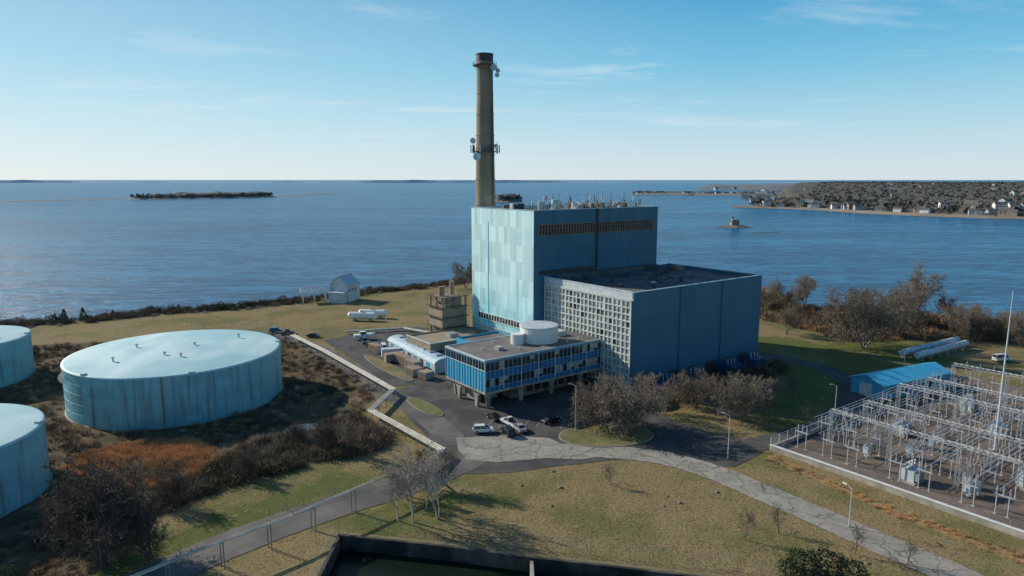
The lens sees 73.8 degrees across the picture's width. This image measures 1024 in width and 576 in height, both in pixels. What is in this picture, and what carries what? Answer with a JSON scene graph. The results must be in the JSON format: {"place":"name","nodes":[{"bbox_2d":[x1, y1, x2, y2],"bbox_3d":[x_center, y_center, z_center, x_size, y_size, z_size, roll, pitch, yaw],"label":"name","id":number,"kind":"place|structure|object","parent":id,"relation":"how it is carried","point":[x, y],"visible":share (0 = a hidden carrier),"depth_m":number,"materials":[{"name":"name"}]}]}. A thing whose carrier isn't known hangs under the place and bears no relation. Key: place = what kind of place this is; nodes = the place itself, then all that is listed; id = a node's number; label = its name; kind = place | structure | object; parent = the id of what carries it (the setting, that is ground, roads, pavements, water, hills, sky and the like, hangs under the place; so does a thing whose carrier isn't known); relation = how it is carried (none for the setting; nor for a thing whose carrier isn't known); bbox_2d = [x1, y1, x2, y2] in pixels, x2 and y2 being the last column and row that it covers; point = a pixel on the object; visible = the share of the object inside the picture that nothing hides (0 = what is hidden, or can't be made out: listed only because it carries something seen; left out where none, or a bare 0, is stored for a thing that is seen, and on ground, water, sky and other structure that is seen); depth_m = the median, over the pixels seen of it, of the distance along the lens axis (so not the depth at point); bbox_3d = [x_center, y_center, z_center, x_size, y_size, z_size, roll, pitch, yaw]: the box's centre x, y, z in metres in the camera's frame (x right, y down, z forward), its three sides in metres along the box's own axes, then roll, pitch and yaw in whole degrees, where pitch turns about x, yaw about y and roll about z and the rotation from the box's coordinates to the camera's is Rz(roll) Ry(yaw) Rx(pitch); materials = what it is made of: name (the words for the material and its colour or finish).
{"place":"outdoors","nodes":[
{"label":"outdoors","id":0,"kind":"place"},
{"bbox_2d":[131,191,278,199],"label":"wooded island","id":1,"kind":"structure","parent":0,"point":[199,195],"depth_m":2078.67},
{"bbox_2d":[130,191,272,197],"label":"distant woodland","id":2,"kind":"object","parent":1,"relation":"on","point":[192,195],"visible":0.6,"depth_m":2062.84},
{"bbox_2d":[123,451,486,575],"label":"asphalt road","id":3,"kind":"structure","parent":0,"point":[367,496],"depth_m":109.08,"materials":[{"name":"asphalt"}]},
{"bbox_2d":[225,329,463,446],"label":"asphalt road","id":4,"kind":"structure","parent":0,"point":[443,431],"depth_m":170.26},
{"bbox_2d":[0,180,798,182],"bbox_3d":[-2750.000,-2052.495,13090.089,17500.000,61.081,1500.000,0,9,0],"label":"shore hills","id":5,"kind":"structure","parent":0,"point":[369,181],"depth_m":12379.15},
{"bbox_2d":[0,283,1023,575],"bbox_3d":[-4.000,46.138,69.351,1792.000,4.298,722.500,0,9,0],"label":"ground","id":6,"kind":"structure","parent":0,"point":[222,509],"depth_m":120.66,"materials":[{"name":"plant"}]},
{"bbox_2d":[0,325,35,387],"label":"oil storage tank","id":7,"kind":"object","parent":6,"relation":"on","point":[17,365],"visible":0.98,"depth_m":191.91,"materials":[{"name":"metal"}]},
{"bbox_2d":[0,403,52,517],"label":"oil storage tank","id":8,"kind":"object","parent":6,"relation":"on","point":[24,456],"visible":0.98,"depth_m":120.28,"materials":[{"name":"metal"}]},
{"bbox_2d":[33,480,81,534],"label":"bare tree","id":9,"kind":"object","parent":6,"relation":"on","point":[47,522],"visible":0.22,"depth_m":105.78,"materials":[{"name":"brown plant"}]},
{"bbox_2d":[37,473,125,558],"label":"bare tree","id":10,"kind":"object","parent":6,"relation":"on","point":[63,477],"visible":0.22,"depth_m":100.45,"materials":[{"name":"brown plant"}]},
{"bbox_2d":[26,454,180,569],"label":"bare tree","id":11,"kind":"object","parent":6,"relation":"on","point":[131,497],"visible":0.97,"depth_m":96.65,"materials":[{"name":"brown plant"}]},
{"bbox_2d":[54,435,226,490],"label":"orange reeds","id":12,"kind":"object","parent":6,"relation":"on","point":[132,449],"visible":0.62,"depth_m":138.59,"materials":[{"name":"plant"}]},
{"bbox_2d":[109,500,176,558],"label":"bare tree","id":13,"kind":"object","parent":6,"relation":"on","point":[144,543],"visible":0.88,"depth_m":98.07,"materials":[{"name":"brown plant"}]},
{"bbox_2d":[57,329,283,430],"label":"oil storage tank","id":14,"kind":"object","parent":6,"relation":"on","point":[166,380],"visible":1,"depth_m":161.26,"materials":[{"name":"metal"}]},
{"bbox_2d":[151,466,191,509],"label":"bare tree","id":15,"kind":"object","parent":6,"relation":"on","point":[175,483],"visible":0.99,"depth_m":114.80,"materials":[{"name":"brown plant"}]},
{"bbox_2d":[0,332,371,575],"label":"olive shrubs","id":16,"kind":"object","parent":6,"relation":"on","point":[150,434],"visible":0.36,"depth_m":153.23,"materials":[{"name":"green plant"}]},
{"bbox_2d":[0,342,374,575],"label":"orange reeds","id":17,"kind":"object","parent":6,"relation":"on","point":[116,560],"visible":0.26,"depth_m":144.86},
{"bbox_2d":[12,286,370,322],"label":"shoreline shrubs","id":18,"kind":"object","parent":6,"relation":"on","point":[237,304],"visible":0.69,"depth_m":291.30,"materials":[{"name":"brown plant"}]},
{"bbox_2d":[13,344,371,575],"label":"pale reeds","id":19,"kind":"object","parent":6,"relation":"on","point":[339,409],"visible":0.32,"depth_m":165.36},
{"bbox_2d":[0,334,385,575],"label":"brush thicket","id":20,"kind":"object","parent":6,"relation":"on","point":[20,399],"visible":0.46,"depth_m":159.19,"materials":[{"name":"plant"}]},
{"bbox_2d":[0,277,471,326],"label":"shoreline brush","id":21,"kind":"object","parent":6,"relation":"on","point":[134,313],"visible":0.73,"depth_m":289.35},
{"bbox_2d":[4,282,471,327],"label":"shoreline dry grass","id":22,"kind":"structure","parent":6,"relation":"on","point":[205,311],"depth_m":292.22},
{"bbox_2d":[231,445,259,477],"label":"bare tree","id":23,"kind":"object","parent":6,"relation":"on","point":[247,463],"visible":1,"depth_m":125.95,"materials":[{"name":"brown plant"}]},
{"bbox_2d":[144,410,395,513],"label":"brush thicket","id":24,"kind":"object","parent":6,"relation":"on","point":[198,488],"visible":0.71,"depth_m":136.16,"materials":[{"name":"plant"}]},
{"bbox_2d":[132,462,424,575],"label":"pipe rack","id":25,"kind":"object","parent":6,"relation":"on","point":[165,563],"visible":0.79,"depth_m":101.61,"materials":[{"name":"metal"}]},
{"bbox_2d":[210,422,367,466],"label":"pale reeds","id":26,"kind":"object","parent":6,"relation":"on","point":[221,451],"visible":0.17,"depth_m":142.41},
{"bbox_2d":[300,285,327,303],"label":"open canopy","id":27,"kind":"object","parent":6,"relation":"on","point":[319,288],"visible":0.99,"depth_m":308.06,"materials":[{"name":"metal"}]},
{"bbox_2d":[311,420,340,449],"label":"bare tree","id":28,"kind":"object","parent":6,"relation":"on","point":[329,436],"visible":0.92,"depth_m":139.71,"materials":[{"name":"brown plant"}]},
{"bbox_2d":[328,273,359,303],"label":"boathouse","id":29,"kind":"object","parent":6,"relation":"on","point":[345,288],"visible":1,"depth_m":310.03,"materials":[{"name":"metal"}]},
{"bbox_2d":[333,413,362,453],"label":"bare tree","id":30,"kind":"object","parent":6,"relation":"on","point":[347,430],"visible":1,"depth_m":137.01,"materials":[{"name":"brown plant"}]},
{"bbox_2d":[290,334,445,461],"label":"elevated pipeline","id":31,"kind":"object","parent":6,"relation":"on","point":[394,423],"visible":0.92,"depth_m":166.27,"materials":[{"name":"metal"}]},
{"bbox_2d":[324,326,445,385],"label":"parking lot","id":32,"kind":"structure","parent":6,"relation":"on","point":[357,350],"depth_m":222.08,"materials":[{"name":"asphalt"}]},
{"bbox_2d":[364,355,412,380],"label":"grass verge","id":33,"kind":"object","parent":6,"relation":"on","point":[389,368],"depth_m":201.46,"materials":[{"name":"plant"}]},
{"bbox_2d":[380,462,409,520],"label":"birch tree","id":34,"kind":"object","parent":6,"relation":"on","point":[394,483],"visible":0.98,"depth_m":108.86,"materials":[{"name":"grey plant"}]},
{"bbox_2d":[384,445,419,522],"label":"birch tree","id":35,"kind":"object","parent":6,"relation":"on","point":[405,460],"visible":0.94,"depth_m":110.35,"materials":[{"name":"grey plant"}]},
{"bbox_2d":[388,335,445,373],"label":"maintenance shed","id":36,"kind":"structure","parent":6,"relation":"on","point":[434,361],"depth_m":202.69,"materials":[{"name":"metal"}]},
{"bbox_2d":[408,438,458,518],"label":"birch tree","id":37,"kind":"object","parent":6,"relation":"on","point":[435,484],"visible":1,"depth_m":109.76,"materials":[{"name":"grey plant"}]},
{"bbox_2d":[413,444,460,484],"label":"bare tree","id":38,"kind":"object","parent":6,"relation":"on","point":[420,454],"visible":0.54,"depth_m":122.02,"materials":[{"name":"grey plant"}]},
{"bbox_2d":[406,326,486,354],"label":"service building","id":39,"kind":"structure","parent":6,"relation":"on","point":[438,340],"depth_m":213.48,"materials":[{"name":"paint"}]},
{"bbox_2d":[426,281,468,331],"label":"precipitator tower","id":40,"kind":"structure","parent":6,"relation":"on","point":[447,310],"depth_m":225.76,"materials":[{"name":"concrete"}]},
{"bbox_2d":[449,261,471,287],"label":"bare tree","id":41,"kind":"object","parent":6,"relation":"on","point":[462,275],"visible":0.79,"depth_m":347.79,"materials":[{"name":"brown plant"}]},
{"bbox_2d":[457,331,510,343],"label":"wing building","id":42,"kind":"structure","parent":6,"relation":"on","point":[476,337],"depth_m":208.77,"materials":[{"name":"paint"}]},
{"bbox_2d":[470,52,499,206],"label":"smokestack","id":43,"kind":"object","parent":6,"relation":"on","point":[486,67],"visible":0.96,"depth_m":265.91,"materials":[{"name":"concrete"}]},
{"bbox_2d":[309,530,718,575],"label":"settling basin","id":44,"kind":"object","parent":6,"relation":"in","point":[342,553],"visible":1,"depth_m":101.31,"materials":[{"name":"grey concrete"}]},
{"bbox_2d":[445,321,601,408],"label":"office block","id":45,"kind":"structure","parent":6,"relation":"on","point":[531,357],"depth_m":174.08,"materials":[{"name":"paint"}]},
{"bbox_2d":[445,340,601,392],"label":"window frames","id":46,"kind":"structure","parent":45,"relation":"in","point":[474,377],"depth_m":169.40,"materials":[{"name":"metal"}]},
{"bbox_2d":[447,342,600,387],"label":"windows","id":47,"kind":"structure","parent":45,"relation":"in","point":[568,350],"depth_m":171.23,"materials":[{"name":"blue glass"}]},
{"bbox_2d":[456,435,610,461],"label":"concrete apron","id":48,"kind":"object","parent":6,"relation":"on","point":[501,448],"visible":1,"depth_m":140.53,"materials":[{"name":"concrete"}]},
{"bbox_2d":[397,375,761,473],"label":"asphalt apron","id":49,"kind":"object","parent":6,"relation":"on","point":[464,414],"visible":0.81,"depth_m":155.64,"materials":[{"name":"asphalt"}]},
{"bbox_2d":[406,397,442,415],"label":"grass verge","id":50,"kind":"object","parent":49,"relation":"on","point":[424,406],"depth_m":166.84,"materials":[{"name":"plant"}]},
{"bbox_2d":[559,424,653,446],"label":"traffic island","id":51,"kind":"structure","parent":49,"relation":"on","point":[592,436],"depth_m":147.36,"materials":[{"name":"plant"}]},
{"bbox_2d":[315,516,859,575],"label":"chain link fence","id":52,"kind":"object","parent":6,"relation":"on","point":[570,545],"visible":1,"depth_m":101.42,"materials":[{"name":"metal"}]},
{"bbox_2d":[567,379,632,428],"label":"bare tree","id":53,"kind":"object","parent":6,"relation":"on","point":[585,395],"visible":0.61,"depth_m":151.63,"materials":[{"name":"brown plant"}]},
{"bbox_2d":[585,371,668,439],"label":"bare tree","id":54,"kind":"object","parent":6,"relation":"on","point":[632,399],"visible":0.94,"depth_m":147.36,"materials":[{"name":"brown plant"}]},
{"bbox_2d":[370,465,900,575],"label":"lawn tufts","id":55,"kind":"object","parent":6,"relation":"on","point":[629,516],"visible":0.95,"depth_m":111.87,"materials":[{"name":"green plant"}]},
{"bbox_2d":[543,263,761,392],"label":"turbine hall","id":56,"kind":"structure","parent":6,"relation":"on","point":[656,319],"depth_m":189.37,"materials":[{"name":"paint"}]},
{"bbox_2d":[545,286,629,386],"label":"window panes","id":57,"kind":"structure","parent":56,"relation":"in","point":[571,292],"depth_m":183.84,"materials":[{"name":"grey glass"}]},
{"bbox_2d":[649,381,679,413],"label":"bare tree","id":58,"kind":"object","parent":6,"relation":"on","point":[670,394],"visible":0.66,"depth_m":160.55,"materials":[{"name":"brown plant"}]},
{"bbox_2d":[664,367,718,412],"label":"bare tree","id":59,"kind":"object","parent":6,"relation":"on","point":[698,386],"visible":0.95,"depth_m":164.99,"materials":[{"name":"brown plant"}]},
{"bbox_2d":[669,355,791,404],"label":"foundation brush","id":60,"kind":"object","parent":6,"relation":"on","point":[770,370],"visible":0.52,"depth_m":193.20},
{"bbox_2d":[719,357,743,375],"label":"power transformer","id":61,"kind":"object","parent":6,"relation":"on","point":[728,364],"visible":0.82,"depth_m":192.56,"materials":[{"name":"metal"}]},
{"bbox_2d":[706,370,779,420],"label":"bare tree","id":62,"kind":"object","parent":6,"relation":"on","point":[750,398],"visible":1,"depth_m":155.55,"materials":[{"name":"brown plant"}]},
{"bbox_2d":[743,351,766,369],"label":"power transformer","id":63,"kind":"object","parent":6,"relation":"on","point":[752,358],"visible":0.8,"depth_m":198.93,"materials":[{"name":"metal"}]},
{"bbox_2d":[761,282,782,307],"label":"bare tree","id":64,"kind":"object","parent":6,"relation":"on","point":[765,298],"visible":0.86,"depth_m":290.26,"materials":[{"name":"brown plant"}]},
{"bbox_2d":[777,303,799,333],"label":"bare tree","id":65,"kind":"object","parent":6,"relation":"on","point":[789,320],"visible":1,"depth_m":243.27,"materials":[{"name":"brown plant"}]},
{"bbox_2d":[788,274,818,304],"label":"bare tree","id":66,"kind":"object","parent":6,"relation":"on","point":[804,292],"visible":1,"depth_m":291.16,"materials":[{"name":"brown plant"}]},
{"bbox_2d":[775,545,871,575],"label":"evergreen bush","id":67,"kind":"object","parent":6,"relation":"on","point":[793,561],"visible":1,"depth_m":94.58,"materials":[{"name":"green plant"}]},
{"bbox_2d":[818,286,915,347],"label":"bare tree","id":68,"kind":"object","parent":6,"relation":"on","point":[870,317],"visible":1,"depth_m":222.10,"materials":[{"name":"brown plant"}]},
{"bbox_2d":[760,297,1021,340],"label":"shore reeds","id":69,"kind":"object","parent":6,"relation":"on","point":[825,322],"visible":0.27,"depth_m":251.71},
{"bbox_2d":[760,292,1023,342],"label":"shore thicket","id":70,"kind":"object","parent":6,"relation":"on","point":[802,313],"visible":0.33,"depth_m":255.38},
{"bbox_2d":[765,452,1023,564],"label":"dry grass strip","id":71,"kind":"object","parent":6,"relation":"on","point":[968,535],"visible":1,"depth_m":111.71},
{"bbox_2d":[874,296,921,338],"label":"bare tree","id":72,"kind":"object","parent":6,"relation":"on","point":[913,308],"visible":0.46,"depth_m":236.76,"materials":[{"name":"brown plant"}]},
{"bbox_2d":[849,362,952,400],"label":"blue metal shed","id":73,"kind":"structure","parent":6,"relation":"on","point":[870,383],"depth_m":176.84,"materials":[{"name":"paint"}]},
{"bbox_2d":[782,375,1023,529],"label":"substation yard","id":74,"kind":"structure","parent":6,"relation":"on","point":[942,485],"depth_m":138.62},
{"bbox_2d":[769,408,1023,538],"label":"concrete perimeter wall","id":75,"kind":"structure","parent":74,"relation":"on","point":[962,513],"depth_m":122.12,"materials":[{"name":"white paint"}]},
{"bbox_2d":[770,368,1023,529],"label":"yard fence","id":76,"kind":"object","parent":75,"relation":"on","point":[863,470],"visible":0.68,"depth_m":138.46,"materials":[{"name":"metal"}]},
{"bbox_2d":[890,416,912,437],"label":"yard transformer","id":77,"kind":"object","parent":74,"relation":"on","point":[903,434],"visible":0.66,"depth_m":148.00,"materials":[{"name":"metal"}]},
{"bbox_2d":[796,369,1023,518],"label":"bus bar supports","id":78,"kind":"object","parent":74,"relation":"on","point":[932,454],"visible":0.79,"depth_m":141.41,"materials":[{"name":"metal"}]},
{"bbox_2d":[897,459,924,485],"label":"yard transformer","id":79,"kind":"object","parent":74,"relation":"on","point":[909,473],"visible":0.97,"depth_m":125.01,"materials":[{"name":"metal"}]},
{"bbox_2d":[826,407,1023,487],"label":"steel gantry","id":80,"kind":"object","parent":74,"relation":"on","point":[923,437],"visible":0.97,"depth_m":127.15,"materials":[{"name":"metal"}]},
{"bbox_2d":[832,382,1021,488],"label":"disconnect switches","id":81,"kind":"object","parent":74,"relation":"on","point":[967,461],"visible":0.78,"depth_m":144.75,"materials":[{"name":"metal"}]},
{"bbox_2d":[862,399,1022,465],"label":"steel gantry","id":82,"kind":"object","parent":74,"relation":"on","point":[924,417],"visible":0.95,"depth_m":138.77,"materials":[{"name":"metal"}]},
{"bbox_2d":[895,383,1023,448],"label":"steel gantry","id":83,"kind":"object","parent":74,"relation":"on","point":[955,414],"visible":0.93,"depth_m":149.72,"materials":[{"name":"metal"}]},
{"bbox_2d":[923,377,1023,417],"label":"steel gantry","id":84,"kind":"object","parent":74,"relation":"on","point":[981,389],"visible":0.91,"depth_m":159.62,"materials":[{"name":"metal"}]},
{"bbox_2d":[950,361,1023,402],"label":"steel gantry","id":85,"kind":"object","parent":74,"relation":"on","point":[1006,380],"visible":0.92,"depth_m":169.84,"materials":[{"name":"metal"}]},
{"bbox_2d":[990,291,1013,451],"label":"lightning mast","id":86,"kind":"object","parent":74,"relation":"on","point":[998,413],"visible":0.89,"depth_m":137.90,"materials":[{"name":"metal"}]},
{"bbox_2d":[883,283,932,329],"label":"bare tree","id":87,"kind":"object","parent":6,"relation":"on","point":[916,297],"visible":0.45,"depth_m":252.07,"materials":[{"name":"brown plant"}]},
{"bbox_2d":[898,261,946,307],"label":"bare tree","id":88,"kind":"object","parent":6,"relation":"on","point":[918,285],"visible":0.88,"depth_m":264.65,"materials":[{"name":"brown plant"}]},
{"bbox_2d":[899,336,959,358],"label":"long storage vessel","id":89,"kind":"object","parent":6,"relation":"on","point":[911,350],"visible":0.77,"depth_m":217.93,"materials":[{"name":"metal"}]},
{"bbox_2d":[914,340,968,360],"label":"long storage vessel","id":90,"kind":"object","parent":6,"relation":"on","point":[937,351],"visible":1,"depth_m":214.93,"materials":[{"name":"metal"}]},
{"bbox_2d":[939,301,994,339],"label":"bare tree","id":91,"kind":"object","parent":6,"relation":"on","point":[968,321],"visible":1,"depth_m":235.23,"materials":[{"name":"brown plant"}]},
{"bbox_2d":[994,308,1023,346],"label":"bare tree","id":92,"kind":"object","parent":6,"relation":"on","point":[1016,327],"visible":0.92,"depth_m":228.51,"materials":[{"name":"brown plant"}]},
{"bbox_2d":[0,180,1023,320],"bbox_3d":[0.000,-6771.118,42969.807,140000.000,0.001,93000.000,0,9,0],"label":"sea water","id":93,"kind":"structure","parent":0,"point":[71,254],"depth_m":635.79,"materials":[{"name":"liquid"}]},
{"bbox_2d":[0,0,1023,179],"label":"sky","id":94,"kind":"structure","parent":0,"point":[90,89],"materials":[{"name":"blue"}]},
{"bbox_2d":[471,204,657,332],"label":"walls","id":95,"kind":"structure","parent":0,"point":[522,253],"depth_m":210.55,"materials":[{"name":"metal"}]},
{"bbox_2d":[488,208,598,323],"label":"expansion joint","id":96,"kind":"object","parent":95,"relation":"attached to","point":[564,270],"visible":0.88,"depth_m":210.69,"materials":[{"name":"metal"}]},
{"bbox_2d":[476,219,652,333],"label":"window frames","id":97,"kind":"structure","parent":95,"relation":"attached to","point":[579,226],"depth_m":212.96,"materials":[{"name":"grey metal"}]},
{"bbox_2d":[477,220,652,333],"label":"windows","id":98,"kind":"structure","parent":95,"relation":"attached to","point":[578,231],"depth_m":212.46,"materials":[{"name":"black glass"}]},
{"bbox_2d":[502,192,640,209],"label":"roof antennas","id":99,"kind":"object","parent":95,"relation":"on","point":[582,205],"visible":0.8,"depth_m":217.00,"materials":[{"name":"metal"}]},
{"bbox_2d":[627,191,782,195],"bbox_3d":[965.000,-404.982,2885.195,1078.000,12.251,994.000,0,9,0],"label":"peninsula","id":100,"kind":"object","parent":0,"point":[728,194],"visible":0.31,"depth_m":2515.20},
{"bbox_2d":[694,184,792,189],"bbox_3d":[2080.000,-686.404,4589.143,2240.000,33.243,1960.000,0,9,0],"label":"peninsula","id":101,"kind":"object","parent":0,"point":[752,187],"visible":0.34,"depth_m":3788.40},
{"bbox_2d":[564,444,983,575],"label":"concrete road","id":102,"kind":"structure","parent":0,"point":[928,563],"depth_m":114.65,"materials":[{"name":"concrete"}]},
{"bbox_2d":[699,351,867,454],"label":"asphalt road","id":103,"kind":"structure","parent":0,"point":[846,396],"depth_m":155.59,"materials":[{"name":"asphalt"}]},
{"bbox_2d":[732,205,1023,218],"bbox_3d":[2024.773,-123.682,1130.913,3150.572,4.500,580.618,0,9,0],"label":"mainland beach","id":104,"kind":"structure","parent":0,"point":[917,214],"depth_m":1124.42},
{"bbox_2d":[773,181,1023,215],"bbox_3d":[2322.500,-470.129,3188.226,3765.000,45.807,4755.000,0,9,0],"label":"mainland","id":105,"kind":"structure","parent":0,"point":[795,190],"depth_m":2080.21,"materials":[{"name":"plant"}]},
{"bbox_2d":[634,182,1023,215],"bbox_3d":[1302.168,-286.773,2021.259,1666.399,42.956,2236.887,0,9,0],"label":"distant houses","id":106,"kind":"structure","parent":105,"relation":"on","point":[1003,210],"depth_m":1209.17,"materials":[{"name":"white paint"}]},
{"bbox_2d":[749,181,1023,213],"bbox_3d":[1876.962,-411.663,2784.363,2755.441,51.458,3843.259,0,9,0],"label":"distant woodland","id":107,"kind":"object","parent":105,"relation":"on","point":[964,193],"visible":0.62,"depth_m":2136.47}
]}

